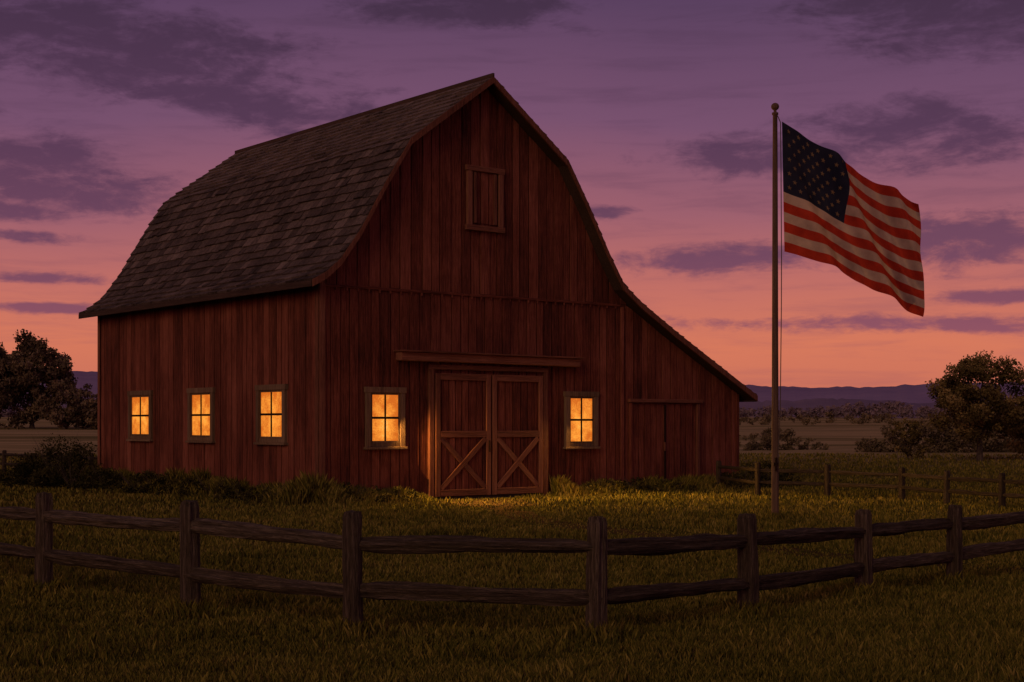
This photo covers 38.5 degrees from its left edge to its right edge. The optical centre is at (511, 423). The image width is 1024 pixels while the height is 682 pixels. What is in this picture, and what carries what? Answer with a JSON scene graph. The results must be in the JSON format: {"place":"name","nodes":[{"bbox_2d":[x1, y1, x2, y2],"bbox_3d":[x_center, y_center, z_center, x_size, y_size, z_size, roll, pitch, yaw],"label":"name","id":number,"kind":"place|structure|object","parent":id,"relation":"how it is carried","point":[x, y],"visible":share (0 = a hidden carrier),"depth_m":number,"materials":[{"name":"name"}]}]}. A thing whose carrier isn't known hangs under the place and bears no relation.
{"place":"outdoors","nodes":[
{"label":"outdoors","id":0,"kind":"place"},
{"bbox_2d":[3,398,1016,417],"bbox_3d":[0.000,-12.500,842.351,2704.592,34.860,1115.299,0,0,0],"label":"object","id":1,"kind":"structure","parent":0,"point":[814,403],"depth_m":1256.35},
{"bbox_2d":[0,452,1023,681],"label":"grass","id":2,"kind":"structure","parent":0,"point":[718,638],"depth_m":15.38,"materials":[{"name":"plant"}]},
{"bbox_2d":[0,417,1023,681],"bbox_3d":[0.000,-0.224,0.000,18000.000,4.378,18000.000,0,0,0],"label":"ground","id":3,"kind":"structure","parent":0,"point":[840,435],"depth_m":100.80,"materials":[{"name":"plant"}]},
{"bbox_2d":[0,342,25,418],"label":"deciduous tree","id":4,"kind":"object","parent":3,"relation":"on","point":[14,404],"visible":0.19,"depth_m":223.57,"materials":[{"name":"green plant"}]},
{"bbox_2d":[0,329,77,428],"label":"deciduous tree","id":5,"kind":"object","parent":3,"relation":"on","point":[30,358],"visible":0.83,"depth_m":217.54,"materials":[{"name":"green plant"}]},
{"bbox_2d":[0,437,97,485],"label":"bush","id":6,"kind":"object","parent":3,"relation":"on","point":[40,460],"visible":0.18,"depth_m":46.30,"materials":[{"name":"green plant"}]},
{"bbox_2d":[0,450,97,472],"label":"wooden fence","id":7,"kind":"object","parent":3,"relation":"on","point":[4,454],"visible":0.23,"depth_m":56.22,"materials":[{"name":"brown wood"}]},
{"bbox_2d":[4,428,101,487],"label":"bush","id":8,"kind":"object","parent":3,"relation":"on","point":[30,467],"visible":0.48,"depth_m":44.69,"materials":[{"name":"green plant"}]},
{"bbox_2d":[26,447,103,489],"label":"bush","id":9,"kind":"object","parent":3,"relation":"on","point":[39,478],"visible":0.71,"depth_m":43.43,"materials":[{"name":"green plant"}]},
{"bbox_2d":[34,378,97,428],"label":"deciduous tree","id":10,"kind":"object","parent":3,"relation":"on","point":[71,396],"visible":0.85,"depth_m":212.65,"materials":[{"name":"green plant"}]},
{"bbox_2d":[68,396,97,428],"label":"deciduous tree","id":11,"kind":"object","parent":3,"relation":"on","point":[92,414],"visible":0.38,"depth_m":211.83,"materials":[{"name":"green plant"}]},
{"bbox_2d":[69,462,127,490],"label":"bush","id":12,"kind":"object","parent":3,"relation":"on","point":[106,475],"visible":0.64,"depth_m":42.20,"materials":[{"name":"green plant"}]},
{"bbox_2d":[98,316,99,466],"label":"back corner board","id":13,"kind":"object","parent":3,"relation":"on","point":[99,390],"visible":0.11,"depth_m":44.89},
{"bbox_2d":[100,471,158,492],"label":"bush","id":14,"kind":"object","parent":3,"relation":"on","point":[118,483],"visible":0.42,"depth_m":41.40,"materials":[{"name":"green plant"}]},
{"bbox_2d":[121,467,177,494],"bbox_3d":[-9.690,1.569,40.300,1.870,0.952,1.532,0,0,0],"label":"bush","id":15,"kind":"object","parent":3,"relation":"on","point":[140,489],"visible":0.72,"depth_m":39.94,"materials":[{"name":"green plant"}]},
{"bbox_2d":[155,476,195,495],"bbox_3d":[-8.711,1.683,39.125,1.706,0.700,1.342,0,0,0],"label":"bush","id":16,"kind":"object","parent":3,"relation":"on","point":[165,488],"visible":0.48,"depth_m":38.88,"materials":[{"name":"green plant"}]},
{"bbox_2d":[175,473,238,497],"bbox_3d":[-7.776,1.598,37.870,1.831,0.857,1.320,0,0,0],"label":"bush","id":17,"kind":"object","parent":3,"relation":"on","point":[201,485],"visible":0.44,"depth_m":37.77,"materials":[{"name":"green plant"}]},
{"bbox_2d":[100,286,314,486],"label":"side wall boards","id":18,"kind":"object","parent":3,"relation":"on","point":[233,351],"visible":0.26,"depth_m":39.00,"materials":[{"name":"wood"}]},
{"bbox_2d":[126,439,152,440],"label":"sill","id":19,"kind":"structure","parent":18,"relation":"attached to","point":[139,439],"depth_m":42.47,"materials":[{"name":"brown wood"}]},
{"bbox_2d":[128,396,130,438],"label":"jamb","id":20,"kind":"object","parent":19,"relation":"on","point":[129,416],"visible":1,"depth_m":43.11,"materials":[{"name":"brown wood"}]},
{"bbox_2d":[130,436,147,438],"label":"sill rail","id":21,"kind":"object","parent":19,"relation":"on","point":[138,437],"visible":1,"depth_m":42.64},
{"bbox_2d":[132,397,147,433],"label":"glass","id":22,"kind":"object","parent":19,"relation":"on","point":[136,411],"visible":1,"depth_m":42.72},
{"bbox_2d":[148,395,152,438],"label":"jamb","id":23,"kind":"object","parent":19,"relation":"on","point":[150,416],"visible":1,"depth_m":42.05,"materials":[{"name":"brown wood"}]},
{"bbox_2d":[127,390,152,395],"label":"head","id":24,"kind":"object","parent":23,"relation":"on","point":[138,393],"visible":1,"depth_m":42.55},
{"bbox_2d":[185,440,215,442],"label":"sill","id":25,"kind":"structure","parent":18,"relation":"attached to","point":[188,441],"depth_m":39.56,"materials":[{"name":"brown wood"}]},
{"bbox_2d":[187,393,190,439],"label":"jamb","id":26,"kind":"object","parent":25,"relation":"on","point":[188,416],"visible":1,"depth_m":40.14,"materials":[{"name":"brown wood"}]},
{"bbox_2d":[190,437,209,440],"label":"sill rail","id":27,"kind":"object","parent":25,"relation":"on","point":[199,438],"visible":1,"depth_m":39.62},
{"bbox_2d":[192,395,209,434],"bbox_3d":[-8.393,-0.234,39.672,0.007,1.192,1.180,0,0,-39],"label":"glass","id":28,"kind":"object","parent":25,"relation":"on","point":[196,410],"visible":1,"depth_m":39.70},
{"bbox_2d":[210,393,214,440],"bbox_3d":[-7.988,-0.185,39.150,0.105,1.290,0.140,0,0,-39],"label":"jamb","id":29,"kind":"object","parent":25,"relation":"on","point":[212,416],"visible":1,"depth_m":39.09,"materials":[{"name":"brown wood"}]},
{"bbox_2d":[187,387,214,392],"bbox_3d":[-8.406,-0.900,39.661,0.115,0.140,1.520,0,0,-39],"label":"head","id":30,"kind":"object","parent":29,"relation":"on","point":[202,390],"visible":1,"depth_m":39.52},
{"bbox_2d":[253,442,288,444],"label":"sill","id":31,"kind":"structure","parent":18,"relation":"attached to","point":[263,443],"depth_m":36.63,"materials":[{"name":"brown wood"}]},
{"bbox_2d":[256,390,258,441],"bbox_3d":[-6.427,-0.185,37.211,0.105,1.310,0.140,0,0,-39],"label":"jamb","id":32,"kind":"object","parent":31,"relation":"on","point":[257,416],"visible":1,"depth_m":37.15,"materials":[{"name":"brown wood"}]},
{"bbox_2d":[259,391,260,437],"bbox_3d":[-6.375,-0.234,37.130,0.034,1.212,0.050,0,0,-39],"label":"sash","id":33,"kind":"object","parent":32,"relation":"attached to","point":[259,414],"visible":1,"depth_m":37.12,"materials":[{"name":"brown wood"}]},
{"bbox_2d":[259,438,281,442],"bbox_3d":[-6.010,0.421,36.705,0.090,0.098,1.170,0,0,-39],"label":"sill rail","id":34,"kind":"object","parent":31,"relation":"on","point":[270,440],"visible":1,"depth_m":36.67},
{"bbox_2d":[261,392,281,436],"bbox_3d":[-6.007,-0.234,36.708,0.007,1.212,1.170,0,0,-39],"label":"glass","id":35,"kind":"object","parent":31,"relation":"on","point":[276,419],"visible":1,"depth_m":36.68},
{"bbox_2d":[282,390,286,442],"bbox_3d":[-5.605,-0.185,36.190,0.105,1.310,0.140,0,0,-39],"label":"jamb","id":36,"kind":"object","parent":31,"relation":"on","point":[284,416],"visible":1,"depth_m":36.14,"materials":[{"name":"brown wood"}]},
{"bbox_2d":[255,384,287,390],"bbox_3d":[-6.020,-0.910,36.697,0.115,0.140,1.510,0,0,-39],"label":"head","id":37,"kind":"object","parent":36,"relation":"on","point":[273,387],"visible":1,"depth_m":36.54},
{"bbox_2d":[212,480,259,501],"bbox_3d":[-6.673,1.678,36.648,1.568,0.696,1.345,0,0,0],"label":"bush","id":38,"kind":"object","parent":3,"relation":"on","point":[240,488],"visible":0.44,"depth_m":36.56,"materials":[{"name":"green plant"}]},
{"bbox_2d":[237,476,295,503],"bbox_3d":[-5.689,1.613,35.387,1.819,0.814,1.314,0,0,0],"label":"bush","id":39,"kind":"object","parent":3,"relation":"on","point":[248,496],"visible":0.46,"depth_m":35.25,"materials":[{"name":"green plant"}]},
{"bbox_2d":[315,283,318,479],"bbox_3d":[-4.654,-0.760,35.005,0.040,5.380,0.160,0,0,-39],"label":"corner board side","id":40,"kind":"object","parent":3,"relation":"on","point":[316,378],"visible":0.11,"depth_m":34.98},
{"bbox_2d":[319,280,324,478],"bbox_3d":[-4.522,-0.760,34.976,0.160,5.380,0.035,0,0,-39],"label":"corner board","id":41,"kind":"object","parent":3,"relation":"on","point":[322,376],"visible":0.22,"depth_m":34.94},
{"bbox_2d":[335,480,391,502],"bbox_3d":[-3.756,1.644,34.991,1.826,0.776,1.311,0,0,0],"label":"bush","id":42,"kind":"object","parent":3,"relation":"on","point":[383,497],"visible":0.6,"depth_m":34.79,"materials":[{"name":"green plant"}]},
{"bbox_2d":[379,484,421,501],"bbox_3d":[-2.794,1.707,35.820,1.376,0.582,1.046,0,0,0],"label":"bush","id":43,"kind":"object","parent":3,"relation":"on","point":[396,490],"visible":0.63,"depth_m":35.66,"materials":[{"name":"green plant"}]},
{"bbox_2d":[428,369,433,496],"bbox_3d":[-2.040,0.270,36.948,0.150,3.320,0.100,0,0,-39],"label":"door jamb","id":44,"kind":"object","parent":3,"relation":"on","point":[430,432],"depth_m":36.90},
{"bbox_2d":[0,410,931,429],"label":"distant hedgerow","id":45,"kind":"object","parent":3,"relation":"on","point":[765,420],"visible":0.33,"depth_m":254.79,"materials":[{"name":"green plant"}]},
{"bbox_2d":[435,492,551,498],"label":"plinth","id":46,"kind":"structure","parent":3,"relation":"on","point":[487,496],"depth_m":38.13,"materials":[{"name":"concrete"}]},
{"bbox_2d":[0,400,1021,417],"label":"distant treeline","id":47,"kind":"object","parent":3,"relation":"on","point":[890,407],"visible":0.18,"depth_m":476.15,"materials":[{"name":"green plant"}]},
{"bbox_2d":[0,492,1023,634],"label":"wooden fence","id":48,"kind":"object","parent":3,"relation":"on","point":[597,596],"visible":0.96,"depth_m":14.26,"materials":[{"name":"brown wood"}]},
{"bbox_2d":[325,100,698,487],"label":"barn wall","id":49,"kind":"structure","parent":3,"relation":"on","point":[484,322],"depth_m":39.05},
{"bbox_2d":[82,84,753,399],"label":"roof deck","id":50,"kind":"structure","parent":49,"relation":"attached to","point":[528,129],"depth_m":40.23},
{"bbox_2d":[79,280,311,318],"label":"eave fascia","id":51,"kind":"structure","parent":50,"relation":"attached to","point":[215,296],"depth_m":38.59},
{"bbox_2d":[235,73,494,153],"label":"ridge cap","id":52,"kind":"object","parent":50,"relation":"on","point":[454,86],"visible":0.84,"depth_m":42.01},
{"bbox_2d":[79,78,756,394],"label":"roof shingles","id":53,"kind":"object","parent":50,"relation":"on","point":[302,204],"visible":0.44,"depth_m":40.03,"materials":[{"name":"wood"}]},
{"bbox_2d":[312,77,757,400],"bbox_3d":[1.350,-4.800,39.195,15.440,8.260,0.061,0,0,-39],"label":"rake board front","id":54,"kind":"object","parent":50,"relation":"attached to","point":[565,160],"visible":1,"depth_m":38.57,"materials":[{"name":"wood"}]},
{"bbox_2d":[325,88,736,495],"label":"front wall boards","id":55,"kind":"object","parent":3,"relation":"on","point":[410,238],"visible":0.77,"depth_m":38.03,"materials":[{"name":"wood"}]},
{"bbox_2d":[364,447,407,449],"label":"sill","id":56,"kind":"structure","parent":55,"relation":"attached to","point":[368,448],"depth_m":35.96,"materials":[{"name":"brown wood"}]},
{"bbox_2d":[365,392,370,446],"bbox_3d":[-3.519,-0.095,35.787,0.140,1.330,0.105,0,0,-39],"label":"jamb","id":57,"kind":"object","parent":56,"relation":"on","point":[367,419],"visible":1,"depth_m":35.74,"materials":[{"name":"brown wood"}]},
{"bbox_2d":[372,395,397,440],"bbox_3d":[-3.133,-0.144,36.112,0.870,1.232,0.006,0,0,-39],"label":"glass","id":58,"kind":"object","parent":57,"relation":"attached to","point":[378,411],"visible":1,"depth_m":36.11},
{"bbox_2d":[372,393,397,394],"bbox_3d":[-3.119,-0.735,36.095,0.770,0.050,0.034,0,0,-39],"label":"sash","id":59,"kind":"object","parent":58,"relation":"attached to","point":[384,393],"visible":1,"depth_m":36.07,"materials":[{"name":"brown wood"}]},
{"bbox_2d":[372,417,398,418],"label":"meeting rail","id":60,"kind":"object","parent":58,"relation":"attached to","point":[385,417],"visible":1,"depth_m":36.07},
{"bbox_2d":[364,387,406,392],"bbox_3d":[-3.122,-0.830,36.099,1.210,0.140,0.115,0,0,-39],"label":"head","id":61,"kind":"object","parent":57,"relation":"on","point":[386,389],"visible":1,"depth_m":36.04},
{"bbox_2d":[372,441,397,442],"bbox_3d":[-3.119,0.447,36.095,0.770,0.050,0.034,0,0,-39],"label":"sash","id":62,"kind":"object","parent":56,"relation":"on","point":[384,441],"visible":1,"depth_m":36.07,"materials":[{"name":"brown wood"}]},
{"bbox_2d":[371,443,399,446],"bbox_3d":[-3.130,0.521,36.109,0.870,0.098,0.090,0,0,-39],"label":"sill rail","id":63,"kind":"object","parent":56,"relation":"on","point":[385,444],"visible":1,"depth_m":36.07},
{"bbox_2d":[400,393,404,446],"bbox_3d":[-2.732,-0.095,36.420,0.140,1.330,0.105,0,0,-39],"label":"jamb","id":64,"kind":"object","parent":56,"relation":"on","point":[402,419],"visible":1,"depth_m":36.37,"materials":[{"name":"brown wood"}]},
{"bbox_2d":[398,393,399,442],"bbox_3d":[-2.799,-0.144,36.352,0.050,1.232,0.034,0,0,-39],"label":"sash","id":65,"kind":"object","parent":64,"relation":"attached to","point":[399,417],"visible":1,"depth_m":36.34,"materials":[{"name":"brown wood"}]},
{"bbox_2d":[325,284,620,306],"bbox_3d":[-0.707,-3.310,38.043,9.650,0.070,0.030,0,0,-39],"label":"gable seam board","id":66,"kind":"object","parent":55,"relation":"attached to","point":[457,294],"visible":1,"depth_m":37.66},
{"bbox_2d":[465,164,504,233],"bbox_3d":[-0.696,-5.815,38.005,1.260,1.670,0.100,0,0,-39],"label":"loft hatch","id":67,"kind":"object","parent":55,"relation":"attached to","point":[496,200],"visible":1,"depth_m":38.01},
{"bbox_2d":[427,364,547,496],"bbox_3d":[-0.561,0.182,38.100,3.910,3.344,0.160,0,0,-39],"label":"double barn door","id":68,"kind":"structure","parent":55,"relation":"attached to","point":[525,406],"depth_m":37.99,"materials":[{"name":"wood"}]},
{"bbox_2d":[435,373,440,496],"bbox_3d":[-1.872,0.290,37.026,0.150,3.120,0.045,0,0,-39],"label":"stile","id":69,"kind":"object","parent":68,"relation":"attached to","point":[437,434],"visible":1,"depth_m":36.99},
{"bbox_2d":[440,373,485,380],"bbox_3d":[-1.241,-1.190,37.534,1.466,0.170,0.045,0,0,-39],"label":"rail","id":70,"kind":"object","parent":68,"relation":"attached to","point":[466,377],"visible":1,"depth_m":37.52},
{"bbox_2d":[441,431,485,437],"bbox_3d":[-1.241,0.270,37.534,1.466,0.170,0.045,0,0,-39],"label":"rail","id":71,"kind":"object","parent":68,"relation":"attached to","point":[456,434],"visible":1,"depth_m":37.48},
{"bbox_2d":[441,488,485,496],"bbox_3d":[-1.241,1.760,37.534,1.466,0.170,0.045,0,0,-39],"label":"rail","id":72,"kind":"object","parent":68,"relation":"attached to","point":[462,492],"visible":1,"depth_m":37.51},
{"bbox_2d":[441,437,486,489],"bbox_3d":[-1.239,1.015,37.532,0.042,0.140,1.905,0,42,51],"label":"brace","id":73,"kind":"object","parent":72,"relation":"on","point":[465,461],"visible":1,"depth_m":37.51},
{"bbox_2d":[441,438,486,488],"bbox_3d":[-1.243,1.015,37.537,0.040,0.140,1.905,0,-42,51],"label":"brace","id":74,"kind":"object","parent":72,"relation":"on","point":[459,459],"visible":1,"depth_m":37.49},
{"bbox_2d":[486,375,490,494],"bbox_3d":[-0.610,0.290,38.042,0.150,3.120,0.045,0,0,-39],"label":"stile","id":75,"kind":"object","parent":68,"relation":"attached to","point":[488,432],"visible":1,"depth_m":38.01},
{"bbox_2d":[492,375,496,494],"bbox_3d":[-0.454,0.290,38.167,0.150,3.120,0.045,0,0,-39],"label":"stile","id":76,"kind":"object","parent":68,"relation":"attached to","point":[494,434],"visible":1,"depth_m":38.14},
{"bbox_2d":[497,375,538,381],"bbox_3d":[0.158,-1.190,38.659,1.416,0.170,0.045,0,0,-39],"label":"rail","id":77,"kind":"object","parent":68,"relation":"attached to","point":[516,378],"visible":1,"depth_m":38.62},
{"bbox_2d":[497,487,538,493],"bbox_3d":[0.158,1.760,38.659,1.416,0.170,0.045,0,0,-39],"label":"rail","id":78,"kind":"object","parent":68,"relation":"attached to","point":[515,490],"visible":1,"depth_m":38.62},
{"bbox_2d":[497,437,538,487],"bbox_3d":[0.159,1.015,38.658,0.040,0.140,1.868,0,43,51],"label":"brace","id":79,"kind":"object","parent":78,"relation":"on","point":[515,465],"visible":1,"depth_m":38.64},
{"bbox_2d":[497,437,538,486],"bbox_3d":[0.155,1.015,38.662,0.040,0.140,1.868,0,-43,51],"label":"brace","id":80,"kind":"object","parent":78,"relation":"on","point":[514,458],"visible":1,"depth_m":38.61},
{"bbox_2d":[497,431,538,436],"bbox_3d":[0.158,0.270,38.659,1.416,0.170,0.045,0,0,-39],"label":"rail","id":81,"kind":"object","parent":68,"relation":"attached to","point":[517,433],"visible":1,"depth_m":38.63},
{"bbox_2d":[538,376,542,492],"bbox_3d":[0.769,0.290,39.151,0.150,3.120,0.045,0,0,-39],"label":"stile","id":82,"kind":"object","parent":68,"relation":"attached to","point":[540,430],"visible":1,"depth_m":39.12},
{"bbox_2d":[396,352,580,366],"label":"track beam","id":83,"kind":"structure","parent":55,"relation":"attached to","point":[477,359],"depth_m":37.81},
{"bbox_2d":[394,350,584,358],"bbox_3d":[-0.482,-1.790,38.042,6.000,0.044,0.380,0,0,-39],"label":"track drip board","id":84,"kind":"object","parent":83,"relation":"on","point":[487,354],"visible":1,"depth_m":37.66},
{"bbox_2d":[563,446,600,448],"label":"sill","id":85,"kind":"structure","parent":55,"relation":"attached to","point":[598,447],"depth_m":40.04,"materials":[{"name":"brown wood"}]},
{"bbox_2d":[564,396,569,446],"bbox_3d":[1.490,-0.055,39.818,0.140,1.370,0.105,0,0,-39],"label":"jamb","id":86,"kind":"object","parent":85,"relation":"on","point":[566,421],"visible":1,"depth_m":39.77,"materials":[{"name":"brown wood"}]},
{"bbox_2d":[563,391,598,396],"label":"head","id":87,"kind":"object","parent":86,"relation":"on","point":[580,394],"visible":1,"depth_m":40.05},
{"bbox_2d":[571,398,591,440],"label":"glass","id":88,"kind":"object","parent":86,"relation":"attached to","point":[576,414],"visible":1,"depth_m":40.14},
{"bbox_2d":[570,443,593,446],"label":"sill rail","id":89,"kind":"object","parent":85,"relation":"on","point":[581,444],"visible":1,"depth_m":40.11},
{"bbox_2d":[594,397,597,446],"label":"jamb","id":90,"kind":"object","parent":85,"relation":"on","point":[595,421],"visible":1,"depth_m":40.42,"materials":[{"name":"brown wood"}]},
{"bbox_2d":[592,397,593,442],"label":"sash","id":91,"kind":"object","parent":90,"relation":"attached to","point":[593,419],"visible":1,"depth_m":40.39,"materials":[{"name":"brown wood"}]},
{"bbox_2d":[620,307,623,481],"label":"leanto joint board","id":92,"kind":"object","parent":55,"relation":"attached to","point":[621,392],"visible":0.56,"depth_m":41.07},
{"bbox_2d":[633,403,695,481],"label":"leanto door","id":93,"kind":"structure","parent":55,"relation":"attached to","point":[648,439],"depth_m":42.11,"materials":[{"name":"wood"}]},
{"bbox_2d":[627,399,702,402],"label":"track","id":94,"kind":"structure","parent":55,"relation":"attached to","point":[664,401],"depth_m":41.98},
{"bbox_2d":[542,372,547,495],"bbox_3d":[0.881,0.270,39.299,0.150,3.320,0.100,0,0,-39],"label":"door jamb","id":95,"kind":"object","parent":3,"relation":"on","point":[545,432],"depth_m":39.25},
{"bbox_2d":[584,472,634,494],"bbox_3d":[2.590,1.652,40.105,1.575,0.703,1.050,0,0,0],"label":"bush","id":96,"kind":"object","parent":3,"relation":"on","point":[612,481],"visible":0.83,"depth_m":39.98,"materials":[{"name":"green plant"}]},
{"bbox_2d":[629,403,632,481],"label":"jamb","id":97,"kind":"object","parent":3,"relation":"on","point":[630,440],"visible":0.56,"depth_m":41.23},
{"bbox_2d":[615,475,662,491],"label":"bush","id":98,"kind":"object","parent":3,"relation":"on","point":[647,486],"visible":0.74,"depth_m":40.67,"materials":[{"name":"green plant"}]},
{"bbox_2d":[660,478,699,491],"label":"bush","id":99,"kind":"object","parent":3,"relation":"on","point":[691,487],"visible":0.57,"depth_m":41.40,"materials":[{"name":"green plant"}]},
{"bbox_2d":[696,404,699,475],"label":"jamb","id":100,"kind":"object","parent":3,"relation":"on","point":[698,439],"visible":0.56,"depth_m":42.92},
{"bbox_2d":[707,470,741,489],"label":"bush","id":101,"kind":"object","parent":3,"relation":"on","point":[726,482],"visible":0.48,"depth_m":42.68,"materials":[{"name":"green plant"}]},
{"bbox_2d":[736,394,738,473],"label":"leanto corner board","id":102,"kind":"object","parent":3,"relation":"on","point":[737,430],"visible":0.56,"depth_m":44.04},
{"bbox_2d":[728,459,782,489],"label":"bush","id":103,"kind":"object","parent":3,"relation":"on","point":[742,474],"visible":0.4,"depth_m":43.30,"materials":[{"name":"green plant"}]},
{"bbox_2d":[748,459,802,487],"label":"bush","id":104,"kind":"object","parent":3,"relation":"on","point":[768,464],"visible":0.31,"depth_m":44.34,"materials":[{"name":"green plant"}]},
{"bbox_2d":[771,103,781,514],"bbox_3d":[5.221,-2.067,29.072,0.192,8.595,0.206,0,0,-37],"label":"flagpole","id":105,"kind":"object","parent":3,"relation":"on","point":[775,451],"visible":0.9,"depth_m":29.05,"materials":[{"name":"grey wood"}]},
{"bbox_2d":[782,122,924,316],"bbox_3d":[6.892,-4.075,29.390,3.146,3.830,0.465,0,0,-15],"label":"american flag","id":106,"kind":"object","parent":105,"relation":"attached to","point":[842,215],"visible":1,"depth_m":29.36,"materials":[{"name":"fabric"}]},
{"bbox_2d":[739,427,828,450],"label":"hedgerow","id":107,"kind":"object","parent":3,"relation":"on","point":[766,439],"visible":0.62,"depth_m":105.40,"materials":[{"name":"green plant"}]},
{"bbox_2d":[716,461,1023,507],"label":"wooden fence","id":108,"kind":"object","parent":3,"relation":"on","point":[1001,494],"visible":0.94,"depth_m":37.04,"materials":[{"name":"brown wood"}]},
{"bbox_2d":[890,417,936,458],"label":"deciduous tree","id":109,"kind":"object","parent":3,"relation":"on","point":[913,438],"visible":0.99,"depth_m":79.71,"materials":[{"name":"green plant"}]},
{"bbox_2d":[854,413,1023,452],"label":"hedgerow","id":110,"kind":"object","parent":3,"relation":"on","point":[953,441],"visible":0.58,"depth_m":97.72,"materials":[{"name":"green plant"}]},
{"bbox_2d":[925,350,1023,460],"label":"deciduous tree","id":111,"kind":"object","parent":3,"relation":"on","point":[955,396],"visible":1,"depth_m":74.10,"materials":[{"name":"green plant"}]},
{"bbox_2d":[998,405,1023,456],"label":"deciduous tree","id":112,"kind":"object","parent":3,"relation":"on","point":[1014,433],"visible":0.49,"depth_m":77.54,"materials":[{"name":"green plant"}]},
{"bbox_2d":[0,0,1023,387],"label":"sky","id":113,"kind":"structure","parent":0,"point":[660,111],"materials":[{"name":"purple"}]},
{"bbox_2d":[26,371,1023,402],"bbox_3d":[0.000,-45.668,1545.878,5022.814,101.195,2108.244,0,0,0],"label":"hills","id":114,"kind":"structure","parent":0,"point":[906,393],"depth_m":2212.61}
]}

